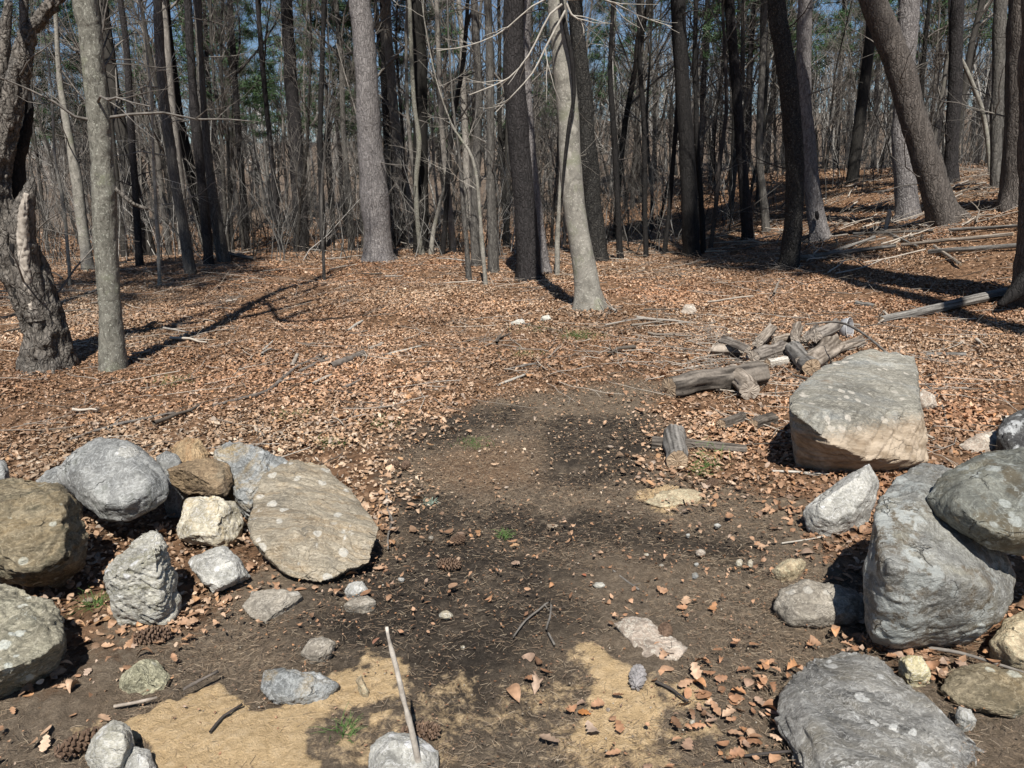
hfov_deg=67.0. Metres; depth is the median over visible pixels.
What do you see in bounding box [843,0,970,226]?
leaning tree
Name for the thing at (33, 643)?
boulder
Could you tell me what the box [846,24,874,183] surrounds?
sturdy tree
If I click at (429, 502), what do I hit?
lichen tuft
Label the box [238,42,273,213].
bare tree
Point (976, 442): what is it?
rock
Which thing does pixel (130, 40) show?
evergreen tree
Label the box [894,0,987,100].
bare tree
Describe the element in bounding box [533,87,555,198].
spindly tree
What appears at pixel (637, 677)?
stone
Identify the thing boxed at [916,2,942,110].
bare tree
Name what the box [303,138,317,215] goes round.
spindly tree
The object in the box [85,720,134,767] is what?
rock
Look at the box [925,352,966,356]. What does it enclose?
log
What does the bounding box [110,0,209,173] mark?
bare tree
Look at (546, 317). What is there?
bark scrap
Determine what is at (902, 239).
fallen trunk
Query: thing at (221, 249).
twin tree
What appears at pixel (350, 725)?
grass tuft
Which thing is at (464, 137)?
sturdy tree
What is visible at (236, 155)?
spindly tree
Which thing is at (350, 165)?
spindly tree
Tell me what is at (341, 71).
slender tree
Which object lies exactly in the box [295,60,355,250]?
spindly tree
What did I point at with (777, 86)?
bare tree
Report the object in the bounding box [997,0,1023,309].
rooted tree
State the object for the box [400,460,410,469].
pine cone
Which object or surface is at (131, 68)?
bare tree
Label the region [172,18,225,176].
bare tree
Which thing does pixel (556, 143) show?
bare tree
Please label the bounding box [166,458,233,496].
rock
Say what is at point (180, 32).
sturdy tree
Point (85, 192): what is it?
spindly tree
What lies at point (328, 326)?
leaf litter
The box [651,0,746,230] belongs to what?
bare tree
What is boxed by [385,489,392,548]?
twig
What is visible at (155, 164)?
spindly tree
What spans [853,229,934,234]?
fallen trunk
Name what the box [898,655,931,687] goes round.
rock
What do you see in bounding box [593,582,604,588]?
stone
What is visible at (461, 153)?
spindly tree
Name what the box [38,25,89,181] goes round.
bare tree
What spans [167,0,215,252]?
sturdy tree
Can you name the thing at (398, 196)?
spindly tree
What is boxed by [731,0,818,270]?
oak tree
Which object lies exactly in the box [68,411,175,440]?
twig
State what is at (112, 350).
lichened tree
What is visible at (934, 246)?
fallen trunk
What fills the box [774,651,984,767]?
slab
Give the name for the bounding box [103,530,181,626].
boulder
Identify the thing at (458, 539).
pine cone
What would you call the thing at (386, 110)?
pine tree
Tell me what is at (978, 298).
log
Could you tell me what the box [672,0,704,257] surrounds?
pine tree
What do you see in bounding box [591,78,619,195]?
spindly tree
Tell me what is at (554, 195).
spindly tree
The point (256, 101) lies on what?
evergreen tree
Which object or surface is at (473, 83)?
bare tree
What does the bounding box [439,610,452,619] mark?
stone
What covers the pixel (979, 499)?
boulder
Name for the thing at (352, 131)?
spindly tree
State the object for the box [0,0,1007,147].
sky
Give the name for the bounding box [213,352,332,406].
twig
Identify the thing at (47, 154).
bare tree
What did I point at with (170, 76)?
slender tree
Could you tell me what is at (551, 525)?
dead leaf
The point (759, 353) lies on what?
split log
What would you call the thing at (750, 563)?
pebble
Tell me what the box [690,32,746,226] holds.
spindly tree
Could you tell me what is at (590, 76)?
bare tree
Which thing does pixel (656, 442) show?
log
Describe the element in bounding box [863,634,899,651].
pine cone
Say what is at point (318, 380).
twig
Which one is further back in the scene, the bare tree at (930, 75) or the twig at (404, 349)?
the bare tree at (930, 75)
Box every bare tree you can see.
[0,0,45,59]
[1,7,65,212]
[11,0,67,252]
[37,0,155,256]
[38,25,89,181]
[40,1,117,154]
[109,0,189,253]
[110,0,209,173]
[112,16,159,163]
[126,7,163,219]
[129,1,230,227]
[158,0,248,250]
[171,0,267,250]
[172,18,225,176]
[175,0,253,251]
[210,45,257,169]
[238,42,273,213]
[244,0,338,124]
[244,1,305,228]
[255,0,381,235]
[260,0,328,228]
[311,0,460,249]
[313,0,402,131]
[326,31,381,225]
[345,0,436,179]
[347,0,444,248]
[377,0,482,226]
[391,0,502,251]
[392,0,470,229]
[427,0,504,172]
[444,0,606,245]
[449,0,502,131]
[456,53,486,164]
[459,0,550,241]
[485,0,548,123]
[492,7,557,139]
[495,2,554,173]
[530,1,556,197]
[535,0,624,178]
[536,0,628,157]
[541,73,557,201]
[552,3,605,137]
[591,0,718,236]
[597,0,704,208]
[598,0,689,229]
[644,0,686,147]
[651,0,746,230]
[662,2,757,121]
[686,0,815,194]
[689,2,759,182]
[690,0,796,219]
[744,1,828,207]
[745,0,835,173]
[749,4,789,164]
[813,0,859,169]
[817,7,897,107]
[824,0,883,167]
[826,4,875,88]
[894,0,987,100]
[916,0,993,141]
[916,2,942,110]
[916,5,966,128]
[917,13,947,129]
[958,0,1007,151]
[969,2,1007,145]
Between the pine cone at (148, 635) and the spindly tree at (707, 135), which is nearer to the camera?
the pine cone at (148, 635)
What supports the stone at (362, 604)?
on the ground
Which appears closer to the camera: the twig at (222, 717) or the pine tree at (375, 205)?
the twig at (222, 717)
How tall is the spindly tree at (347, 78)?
5.351 m
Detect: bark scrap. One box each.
[511,319,524,325]
[540,315,550,320]
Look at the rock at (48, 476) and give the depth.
3.76 m
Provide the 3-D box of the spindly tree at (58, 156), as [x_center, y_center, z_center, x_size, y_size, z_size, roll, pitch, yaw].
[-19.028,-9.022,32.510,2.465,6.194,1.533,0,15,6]
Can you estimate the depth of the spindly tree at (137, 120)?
29.20 m
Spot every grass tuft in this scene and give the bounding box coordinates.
[67,587,108,616]
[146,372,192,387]
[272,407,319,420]
[309,704,367,743]
[313,432,346,449]
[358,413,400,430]
[451,436,494,450]
[490,526,515,540]
[561,326,605,342]
[683,436,732,475]
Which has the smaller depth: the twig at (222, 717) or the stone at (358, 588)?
the twig at (222, 717)
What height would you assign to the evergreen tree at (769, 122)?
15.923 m
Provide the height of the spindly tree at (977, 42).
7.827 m
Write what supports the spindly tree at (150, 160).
on the ground
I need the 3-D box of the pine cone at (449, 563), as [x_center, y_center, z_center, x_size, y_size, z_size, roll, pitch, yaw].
[-0.268,0.764,3.283,0.109,0.055,0.056,0,22,15]
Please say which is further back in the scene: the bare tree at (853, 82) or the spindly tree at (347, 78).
the bare tree at (853, 82)
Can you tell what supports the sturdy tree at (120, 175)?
on the ground
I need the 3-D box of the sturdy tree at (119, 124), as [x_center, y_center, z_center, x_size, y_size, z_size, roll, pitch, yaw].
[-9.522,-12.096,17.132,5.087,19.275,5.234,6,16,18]
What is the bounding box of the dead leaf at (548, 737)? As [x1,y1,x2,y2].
[539,733,558,741]
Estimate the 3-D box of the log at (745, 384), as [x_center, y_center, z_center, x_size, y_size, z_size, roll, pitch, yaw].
[1.709,-0.021,5.767,0.166,0.173,0.453,-2,15,0]
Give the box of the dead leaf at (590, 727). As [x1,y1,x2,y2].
[585,720,599,731]
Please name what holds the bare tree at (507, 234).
on the ground
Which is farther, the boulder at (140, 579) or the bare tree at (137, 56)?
the bare tree at (137, 56)
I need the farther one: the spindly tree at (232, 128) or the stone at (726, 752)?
the spindly tree at (232, 128)
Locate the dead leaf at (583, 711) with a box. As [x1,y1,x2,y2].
[578,709,590,714]
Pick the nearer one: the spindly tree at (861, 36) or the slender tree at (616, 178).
the slender tree at (616, 178)
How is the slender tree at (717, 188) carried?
on the ground
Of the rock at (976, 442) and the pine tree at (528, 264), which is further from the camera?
the pine tree at (528, 264)
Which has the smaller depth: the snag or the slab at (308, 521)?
the slab at (308, 521)
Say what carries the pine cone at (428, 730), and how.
on the ground
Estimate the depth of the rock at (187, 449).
4.01 m
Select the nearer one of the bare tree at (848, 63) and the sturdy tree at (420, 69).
the sturdy tree at (420, 69)
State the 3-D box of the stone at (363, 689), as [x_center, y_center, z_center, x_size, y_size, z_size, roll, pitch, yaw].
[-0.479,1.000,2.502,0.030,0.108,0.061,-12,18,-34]
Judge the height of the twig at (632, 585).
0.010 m
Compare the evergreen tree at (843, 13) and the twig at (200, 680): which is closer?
the twig at (200, 680)
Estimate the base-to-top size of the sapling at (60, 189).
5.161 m
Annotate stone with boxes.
[301,636,335,663]
[344,581,367,598]
[344,596,375,613]
[356,675,368,697]
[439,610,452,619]
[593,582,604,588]
[628,664,646,690]
[695,549,705,556]
[724,747,748,758]
[771,558,805,581]
[920,389,936,409]
[954,706,976,731]
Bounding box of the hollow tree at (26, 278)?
[0,0,139,374]
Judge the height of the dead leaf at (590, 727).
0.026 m
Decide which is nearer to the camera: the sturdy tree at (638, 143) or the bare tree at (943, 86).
the bare tree at (943, 86)
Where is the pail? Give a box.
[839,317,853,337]
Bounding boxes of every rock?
[0,460,9,478]
[36,466,82,518]
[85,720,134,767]
[119,659,170,694]
[124,746,156,767]
[156,451,187,517]
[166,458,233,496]
[170,437,209,497]
[176,496,243,547]
[188,545,250,592]
[213,441,287,519]
[242,589,302,623]
[260,667,338,704]
[368,731,438,767]
[614,616,687,660]
[644,489,702,507]
[681,304,696,313]
[773,579,864,628]
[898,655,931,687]
[940,663,1023,718]
[958,430,996,452]
[989,610,1023,670]
[995,408,1023,449]
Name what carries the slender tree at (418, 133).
on the ground
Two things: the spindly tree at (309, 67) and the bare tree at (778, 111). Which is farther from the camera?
the bare tree at (778, 111)
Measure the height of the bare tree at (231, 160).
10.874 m
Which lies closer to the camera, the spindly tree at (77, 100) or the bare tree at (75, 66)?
the spindly tree at (77, 100)
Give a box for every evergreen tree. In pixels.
[0,0,74,199]
[10,0,115,208]
[62,0,156,219]
[124,0,284,219]
[187,0,280,223]
[254,0,334,199]
[293,0,381,224]
[308,0,463,240]
[398,0,473,203]
[494,0,557,194]
[585,0,664,188]
[633,0,794,177]
[688,0,842,173]
[740,0,827,172]
[793,0,897,170]
[841,0,928,166]
[895,0,1007,148]
[945,0,1007,164]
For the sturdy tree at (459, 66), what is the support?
on the ground
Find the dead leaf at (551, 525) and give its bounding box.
[547,524,557,527]
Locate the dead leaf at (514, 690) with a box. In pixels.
[506,683,520,701]
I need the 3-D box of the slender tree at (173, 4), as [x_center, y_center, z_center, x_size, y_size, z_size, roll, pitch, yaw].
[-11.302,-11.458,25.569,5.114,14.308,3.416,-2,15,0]
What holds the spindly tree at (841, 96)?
on the ground
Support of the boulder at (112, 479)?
on the ground
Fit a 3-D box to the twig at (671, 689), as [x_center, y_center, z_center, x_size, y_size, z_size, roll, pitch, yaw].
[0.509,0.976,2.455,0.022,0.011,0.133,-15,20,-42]
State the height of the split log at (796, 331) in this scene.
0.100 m
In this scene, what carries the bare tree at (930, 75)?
on the ground
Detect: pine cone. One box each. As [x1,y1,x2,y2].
[54,726,101,759]
[133,626,171,644]
[386,460,399,468]
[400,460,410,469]
[400,720,440,741]
[436,557,461,570]
[450,534,465,544]
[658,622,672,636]
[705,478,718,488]
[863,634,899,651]
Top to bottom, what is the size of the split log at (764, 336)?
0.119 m
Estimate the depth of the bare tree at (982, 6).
20.12 m
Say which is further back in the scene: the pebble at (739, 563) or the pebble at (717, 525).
the pebble at (717, 525)
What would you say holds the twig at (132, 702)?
on the ground
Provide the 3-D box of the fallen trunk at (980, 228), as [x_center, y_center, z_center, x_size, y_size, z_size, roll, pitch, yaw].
[7.227,-2.379,11.807,0.060,0.171,1.235,-7,16,-21]
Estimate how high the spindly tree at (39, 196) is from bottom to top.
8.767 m
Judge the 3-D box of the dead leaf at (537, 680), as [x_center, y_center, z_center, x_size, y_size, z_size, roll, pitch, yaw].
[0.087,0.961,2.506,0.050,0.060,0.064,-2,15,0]
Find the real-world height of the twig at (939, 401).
0.061 m
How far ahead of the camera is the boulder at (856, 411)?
4.23 m
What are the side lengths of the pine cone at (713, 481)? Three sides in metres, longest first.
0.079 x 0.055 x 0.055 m
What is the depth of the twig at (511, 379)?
6.21 m
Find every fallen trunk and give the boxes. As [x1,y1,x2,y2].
[229,252,255,259]
[800,244,897,259]
[810,246,854,257]
[831,235,875,250]
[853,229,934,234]
[874,226,918,247]
[901,232,1014,246]
[927,243,1015,253]
[932,244,961,265]
[948,224,1016,231]
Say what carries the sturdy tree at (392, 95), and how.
on the ground
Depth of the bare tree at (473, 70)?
43.84 m
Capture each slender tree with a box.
[33,12,94,271]
[81,0,168,266]
[109,0,229,273]
[115,0,217,249]
[171,0,295,250]
[238,0,293,249]
[278,0,349,252]
[289,0,381,250]
[382,0,445,254]
[412,0,483,254]
[431,0,543,271]
[439,0,503,266]
[581,0,661,258]
[606,0,717,253]
[609,0,656,257]
[669,0,733,253]
[688,0,777,247]
[727,0,770,233]
[922,0,987,184]
[922,0,989,173]
[959,0,1007,188]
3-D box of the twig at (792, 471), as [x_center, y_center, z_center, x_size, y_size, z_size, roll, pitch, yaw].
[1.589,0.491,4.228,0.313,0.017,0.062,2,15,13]
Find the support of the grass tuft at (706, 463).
on the ground
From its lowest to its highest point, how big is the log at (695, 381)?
0.217 m
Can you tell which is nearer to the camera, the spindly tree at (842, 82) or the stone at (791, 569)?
the stone at (791, 569)
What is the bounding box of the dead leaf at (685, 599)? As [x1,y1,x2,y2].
[680,596,689,603]
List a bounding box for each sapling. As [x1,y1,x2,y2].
[16,0,83,285]
[113,0,189,286]
[289,0,356,279]
[393,0,488,286]
[411,1,472,253]
[447,0,487,280]
[526,0,597,273]
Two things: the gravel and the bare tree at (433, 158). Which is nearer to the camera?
the gravel
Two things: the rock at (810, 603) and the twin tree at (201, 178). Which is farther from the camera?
the twin tree at (201, 178)
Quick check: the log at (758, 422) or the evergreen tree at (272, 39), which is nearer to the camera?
the log at (758, 422)
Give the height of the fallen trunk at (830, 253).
0.328 m
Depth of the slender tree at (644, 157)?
15.73 m
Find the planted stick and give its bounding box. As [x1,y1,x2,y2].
[385,626,420,762]
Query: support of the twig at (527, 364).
on the ground
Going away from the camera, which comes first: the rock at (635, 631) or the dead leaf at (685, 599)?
the rock at (635, 631)
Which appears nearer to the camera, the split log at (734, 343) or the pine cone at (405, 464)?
the pine cone at (405, 464)
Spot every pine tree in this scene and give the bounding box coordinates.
[264,0,314,251]
[349,0,420,261]
[378,0,432,246]
[488,0,568,282]
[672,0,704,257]
[693,0,763,240]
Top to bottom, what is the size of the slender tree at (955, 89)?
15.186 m
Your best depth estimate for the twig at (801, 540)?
3.45 m
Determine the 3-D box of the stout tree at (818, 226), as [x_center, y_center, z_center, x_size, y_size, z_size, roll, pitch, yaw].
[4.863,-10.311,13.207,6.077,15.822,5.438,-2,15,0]
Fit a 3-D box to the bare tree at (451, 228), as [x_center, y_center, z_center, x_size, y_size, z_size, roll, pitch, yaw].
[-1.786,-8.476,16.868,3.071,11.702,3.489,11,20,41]
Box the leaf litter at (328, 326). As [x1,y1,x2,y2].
[0,160,1023,767]
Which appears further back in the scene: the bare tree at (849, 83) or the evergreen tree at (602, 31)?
the evergreen tree at (602, 31)
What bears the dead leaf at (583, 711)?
on the ground
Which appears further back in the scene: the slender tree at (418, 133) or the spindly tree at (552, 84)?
the spindly tree at (552, 84)
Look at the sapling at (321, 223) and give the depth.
13.44 m
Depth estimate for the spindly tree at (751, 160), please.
28.68 m
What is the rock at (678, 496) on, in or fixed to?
on the ground
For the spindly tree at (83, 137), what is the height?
7.168 m
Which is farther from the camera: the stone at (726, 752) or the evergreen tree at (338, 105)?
the evergreen tree at (338, 105)
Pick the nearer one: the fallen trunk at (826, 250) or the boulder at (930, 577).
the boulder at (930, 577)
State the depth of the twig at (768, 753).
2.19 m
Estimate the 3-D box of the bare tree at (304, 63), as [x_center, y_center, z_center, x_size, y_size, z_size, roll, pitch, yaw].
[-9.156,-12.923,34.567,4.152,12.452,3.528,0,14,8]
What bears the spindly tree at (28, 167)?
on the ground
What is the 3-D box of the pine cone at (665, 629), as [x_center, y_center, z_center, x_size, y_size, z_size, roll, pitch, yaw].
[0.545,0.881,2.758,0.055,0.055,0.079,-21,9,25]
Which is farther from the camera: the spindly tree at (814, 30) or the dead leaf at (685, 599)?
the spindly tree at (814, 30)
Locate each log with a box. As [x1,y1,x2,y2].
[651,436,747,453]
[661,361,769,397]
[663,424,688,468]
[711,344,743,356]
[716,412,746,429]
[717,335,750,352]
[725,364,759,399]
[745,340,786,361]
[748,412,778,430]
[752,323,776,347]
[764,356,788,367]
[771,334,790,343]
[784,341,820,375]
[790,321,802,341]
[795,334,844,369]
[800,324,818,341]
[808,318,842,343]
[838,335,865,352]
[854,301,876,308]
[877,287,1007,323]
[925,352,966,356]
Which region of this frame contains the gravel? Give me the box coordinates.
[16,379,1023,767]
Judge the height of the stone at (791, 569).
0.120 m
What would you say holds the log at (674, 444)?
on the ground
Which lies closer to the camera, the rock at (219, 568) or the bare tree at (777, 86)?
the rock at (219, 568)
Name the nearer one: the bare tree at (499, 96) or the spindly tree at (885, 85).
the bare tree at (499, 96)
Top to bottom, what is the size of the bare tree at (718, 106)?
15.342 m
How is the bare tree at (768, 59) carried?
on the ground
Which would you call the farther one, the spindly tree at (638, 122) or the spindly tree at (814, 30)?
the spindly tree at (638, 122)
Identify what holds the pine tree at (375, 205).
on the ground
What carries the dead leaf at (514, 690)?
on the ground
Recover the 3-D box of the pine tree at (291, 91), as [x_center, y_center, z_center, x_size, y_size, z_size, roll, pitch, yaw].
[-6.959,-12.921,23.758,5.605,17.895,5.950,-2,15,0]
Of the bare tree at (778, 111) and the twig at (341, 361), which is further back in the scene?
the bare tree at (778, 111)
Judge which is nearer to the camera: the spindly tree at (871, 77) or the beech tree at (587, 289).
the beech tree at (587, 289)
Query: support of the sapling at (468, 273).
on the ground
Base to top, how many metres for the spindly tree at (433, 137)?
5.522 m
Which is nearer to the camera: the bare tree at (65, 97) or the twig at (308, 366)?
the twig at (308, 366)
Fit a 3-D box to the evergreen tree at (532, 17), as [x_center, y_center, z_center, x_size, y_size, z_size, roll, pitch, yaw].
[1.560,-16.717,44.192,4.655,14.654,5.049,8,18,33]
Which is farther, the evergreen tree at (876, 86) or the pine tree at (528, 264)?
the evergreen tree at (876, 86)
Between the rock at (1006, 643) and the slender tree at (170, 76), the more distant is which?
the slender tree at (170, 76)
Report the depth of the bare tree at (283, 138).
36.34 m
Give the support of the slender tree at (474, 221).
on the ground
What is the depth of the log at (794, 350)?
6.30 m
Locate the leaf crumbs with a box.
[6,372,1004,767]
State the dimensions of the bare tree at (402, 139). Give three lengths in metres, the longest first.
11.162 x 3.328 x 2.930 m
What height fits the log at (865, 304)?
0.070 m
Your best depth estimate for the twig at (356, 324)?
8.98 m
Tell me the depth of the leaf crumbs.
3.19 m
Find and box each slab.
[247,459,378,581]
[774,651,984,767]
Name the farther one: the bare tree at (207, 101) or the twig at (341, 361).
the bare tree at (207, 101)
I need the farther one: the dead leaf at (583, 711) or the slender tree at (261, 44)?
the slender tree at (261, 44)
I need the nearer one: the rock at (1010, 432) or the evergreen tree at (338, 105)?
the rock at (1010, 432)
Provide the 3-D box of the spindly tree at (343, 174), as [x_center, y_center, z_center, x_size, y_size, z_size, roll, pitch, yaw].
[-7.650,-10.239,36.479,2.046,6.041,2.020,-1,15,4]
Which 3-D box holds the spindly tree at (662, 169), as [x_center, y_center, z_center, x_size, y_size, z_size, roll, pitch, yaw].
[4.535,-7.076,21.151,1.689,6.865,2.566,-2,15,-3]
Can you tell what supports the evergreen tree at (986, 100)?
on the ground
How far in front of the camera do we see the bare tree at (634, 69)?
24.40 m
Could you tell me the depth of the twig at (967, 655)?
2.60 m
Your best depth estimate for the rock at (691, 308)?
9.11 m
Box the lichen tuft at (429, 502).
[420,496,437,505]
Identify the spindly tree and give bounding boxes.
[11,10,82,242]
[26,61,57,199]
[26,171,54,234]
[29,4,125,238]
[33,38,125,205]
[39,92,73,238]
[48,112,86,191]
[73,128,90,205]
[109,0,177,243]
[115,34,166,205]
[142,110,168,214]
[192,0,258,237]
[193,68,240,210]
[224,90,240,203]
[261,0,346,251]
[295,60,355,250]
[301,44,353,212]
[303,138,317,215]
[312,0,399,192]
[322,26,397,198]
[331,110,357,220]
[332,113,358,226]
[339,83,381,174]
[346,88,358,207]
[390,61,428,245]
[399,102,439,205]
[412,68,455,198]
[428,110,454,194]
[450,79,484,196]
[531,0,602,247]
[531,0,617,244]
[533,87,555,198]
[534,94,555,163]
[540,63,556,132]
[540,131,552,213]
[543,111,557,211]
[589,67,616,161]
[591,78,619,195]
[593,84,607,174]
[598,49,632,174]
[603,69,639,227]
[607,41,654,189]
[611,0,669,208]
[616,58,656,155]
[619,39,670,224]
[619,105,633,167]
[644,7,702,171]
[649,0,715,238]
[686,15,724,162]
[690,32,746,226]
[691,0,769,179]
[725,4,794,187]
[740,0,820,197]
[755,59,782,170]
[778,0,846,128]
[813,0,863,170]
[813,27,858,168]
[813,27,860,168]
[823,52,865,149]
[831,8,888,142]
[844,9,896,143]
[867,9,896,166]
[869,49,892,167]
[897,0,970,126]
[924,1,977,121]
[925,0,1005,126]
[968,76,989,158]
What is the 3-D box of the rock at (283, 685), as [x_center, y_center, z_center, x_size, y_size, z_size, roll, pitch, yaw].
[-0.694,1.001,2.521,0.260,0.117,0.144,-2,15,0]
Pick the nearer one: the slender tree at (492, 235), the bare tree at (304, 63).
the slender tree at (492, 235)
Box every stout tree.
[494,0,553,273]
[551,0,609,260]
[737,0,861,241]
[835,0,938,222]
[943,0,1021,212]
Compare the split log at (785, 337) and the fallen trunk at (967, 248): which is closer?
the split log at (785, 337)
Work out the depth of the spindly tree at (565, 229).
18.11 m
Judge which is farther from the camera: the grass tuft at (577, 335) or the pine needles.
the grass tuft at (577, 335)
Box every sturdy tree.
[16,14,133,234]
[100,0,156,255]
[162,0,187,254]
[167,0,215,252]
[171,2,193,99]
[307,0,412,247]
[411,0,428,253]
[425,0,470,229]
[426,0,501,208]
[428,1,483,181]
[607,0,667,202]
[740,3,759,127]
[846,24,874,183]
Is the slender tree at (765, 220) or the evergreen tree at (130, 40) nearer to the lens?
the slender tree at (765, 220)
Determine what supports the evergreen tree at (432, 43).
on the ground
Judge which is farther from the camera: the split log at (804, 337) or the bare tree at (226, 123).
the bare tree at (226, 123)
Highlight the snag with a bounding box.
[883,209,891,229]
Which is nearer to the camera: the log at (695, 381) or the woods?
the log at (695, 381)
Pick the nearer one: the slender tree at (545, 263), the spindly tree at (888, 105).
the slender tree at (545, 263)
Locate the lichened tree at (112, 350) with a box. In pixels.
[0,0,258,371]
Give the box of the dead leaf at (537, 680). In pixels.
[531,671,544,693]
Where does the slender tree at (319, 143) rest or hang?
on the ground
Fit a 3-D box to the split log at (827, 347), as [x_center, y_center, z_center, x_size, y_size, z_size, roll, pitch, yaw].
[2.641,-0.256,6.602,0.200,0.217,0.848,9,18,35]
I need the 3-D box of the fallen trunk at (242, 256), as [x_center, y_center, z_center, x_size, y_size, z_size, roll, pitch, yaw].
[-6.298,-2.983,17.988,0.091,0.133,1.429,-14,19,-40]
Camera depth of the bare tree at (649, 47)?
24.59 m
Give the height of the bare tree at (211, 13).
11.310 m
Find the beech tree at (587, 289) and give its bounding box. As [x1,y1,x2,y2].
[433,0,678,311]
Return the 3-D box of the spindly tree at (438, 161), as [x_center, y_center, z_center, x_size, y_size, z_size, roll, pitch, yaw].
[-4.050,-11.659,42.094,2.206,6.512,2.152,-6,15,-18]
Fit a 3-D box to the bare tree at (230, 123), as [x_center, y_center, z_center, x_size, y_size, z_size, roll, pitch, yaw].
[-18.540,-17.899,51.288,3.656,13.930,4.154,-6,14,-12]
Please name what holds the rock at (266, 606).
on the ground
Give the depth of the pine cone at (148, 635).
2.79 m
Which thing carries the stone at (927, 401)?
on the ground
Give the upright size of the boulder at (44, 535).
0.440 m
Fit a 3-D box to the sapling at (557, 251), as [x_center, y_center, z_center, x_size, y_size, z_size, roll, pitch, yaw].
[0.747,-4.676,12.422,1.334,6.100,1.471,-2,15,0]
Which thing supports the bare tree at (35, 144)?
on the ground
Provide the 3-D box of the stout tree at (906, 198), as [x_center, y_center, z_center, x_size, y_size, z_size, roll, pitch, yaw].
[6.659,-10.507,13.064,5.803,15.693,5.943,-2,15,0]
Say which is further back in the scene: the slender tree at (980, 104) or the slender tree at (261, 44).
the slender tree at (261, 44)
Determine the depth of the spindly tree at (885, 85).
33.31 m
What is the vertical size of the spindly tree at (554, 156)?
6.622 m
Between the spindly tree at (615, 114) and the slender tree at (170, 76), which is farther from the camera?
the spindly tree at (615, 114)
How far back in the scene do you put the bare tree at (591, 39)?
53.09 m
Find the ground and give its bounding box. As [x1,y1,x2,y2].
[0,109,1023,767]
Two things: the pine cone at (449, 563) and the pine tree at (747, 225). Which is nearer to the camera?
the pine cone at (449, 563)
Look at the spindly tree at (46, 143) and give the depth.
31.46 m
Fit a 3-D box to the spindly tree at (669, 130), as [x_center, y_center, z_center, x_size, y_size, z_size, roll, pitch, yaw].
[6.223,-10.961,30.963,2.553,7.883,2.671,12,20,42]
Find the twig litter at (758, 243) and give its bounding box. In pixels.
[0,165,1023,465]
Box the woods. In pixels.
[12,1,1007,222]
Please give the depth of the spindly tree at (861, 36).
26.07 m
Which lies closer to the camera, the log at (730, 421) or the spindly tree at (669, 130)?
the log at (730, 421)
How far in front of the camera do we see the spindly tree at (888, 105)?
34.51 m
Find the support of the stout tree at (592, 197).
on the ground
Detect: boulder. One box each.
[0,477,88,587]
[0,583,66,698]
[57,437,168,521]
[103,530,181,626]
[789,349,928,472]
[803,464,879,535]
[863,463,1015,651]
[927,447,1023,555]
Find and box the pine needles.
[0,372,1023,767]
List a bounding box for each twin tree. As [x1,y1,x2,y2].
[143,0,256,261]
[158,0,228,265]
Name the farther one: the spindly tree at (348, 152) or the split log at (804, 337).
the spindly tree at (348, 152)
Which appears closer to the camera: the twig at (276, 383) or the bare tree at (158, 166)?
the twig at (276, 383)
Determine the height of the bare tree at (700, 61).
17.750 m
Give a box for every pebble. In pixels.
[398,577,404,582]
[692,572,698,578]
[714,523,720,528]
[735,559,742,567]
[747,559,752,568]
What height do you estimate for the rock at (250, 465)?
0.394 m
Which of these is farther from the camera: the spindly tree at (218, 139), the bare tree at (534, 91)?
the bare tree at (534, 91)
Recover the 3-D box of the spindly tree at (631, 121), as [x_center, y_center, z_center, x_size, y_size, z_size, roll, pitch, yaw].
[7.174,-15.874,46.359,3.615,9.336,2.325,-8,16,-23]
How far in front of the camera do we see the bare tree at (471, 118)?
49.56 m
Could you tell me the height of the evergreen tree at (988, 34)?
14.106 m
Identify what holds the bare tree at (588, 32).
on the ground
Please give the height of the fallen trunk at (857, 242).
0.274 m
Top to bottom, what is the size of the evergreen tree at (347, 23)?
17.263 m
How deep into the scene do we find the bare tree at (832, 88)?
37.36 m
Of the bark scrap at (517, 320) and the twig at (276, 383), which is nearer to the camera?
the twig at (276, 383)
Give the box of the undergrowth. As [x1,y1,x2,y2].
[26,38,1004,266]
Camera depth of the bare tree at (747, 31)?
27.25 m
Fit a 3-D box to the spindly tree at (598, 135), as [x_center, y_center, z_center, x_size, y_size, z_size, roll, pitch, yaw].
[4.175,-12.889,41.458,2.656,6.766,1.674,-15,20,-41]
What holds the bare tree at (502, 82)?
on the ground
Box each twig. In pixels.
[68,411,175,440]
[113,696,156,707]
[183,670,218,689]
[209,702,242,732]
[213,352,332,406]
[290,353,298,365]
[297,355,330,371]
[312,373,332,383]
[314,389,366,395]
[328,350,365,367]
[342,377,363,387]
[346,320,363,330]
[369,342,383,349]
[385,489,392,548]
[388,345,421,354]
[498,374,525,385]
[503,362,536,370]
[513,601,556,645]
[613,570,639,590]
[655,680,690,701]
[744,750,790,756]
[772,470,828,475]
[781,535,822,543]
[805,321,887,351]
[919,379,946,424]
[929,646,1023,671]
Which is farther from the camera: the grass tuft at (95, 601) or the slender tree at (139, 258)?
the slender tree at (139, 258)
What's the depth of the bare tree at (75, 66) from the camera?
36.41 m
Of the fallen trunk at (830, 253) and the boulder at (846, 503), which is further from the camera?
the fallen trunk at (830, 253)
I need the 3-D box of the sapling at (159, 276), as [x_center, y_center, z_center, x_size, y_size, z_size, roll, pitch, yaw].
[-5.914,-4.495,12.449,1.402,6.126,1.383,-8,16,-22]
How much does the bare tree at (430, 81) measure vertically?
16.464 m
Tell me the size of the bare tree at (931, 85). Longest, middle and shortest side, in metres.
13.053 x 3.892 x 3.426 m
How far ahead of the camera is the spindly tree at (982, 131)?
32.54 m
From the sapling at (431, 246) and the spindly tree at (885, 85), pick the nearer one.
the sapling at (431, 246)

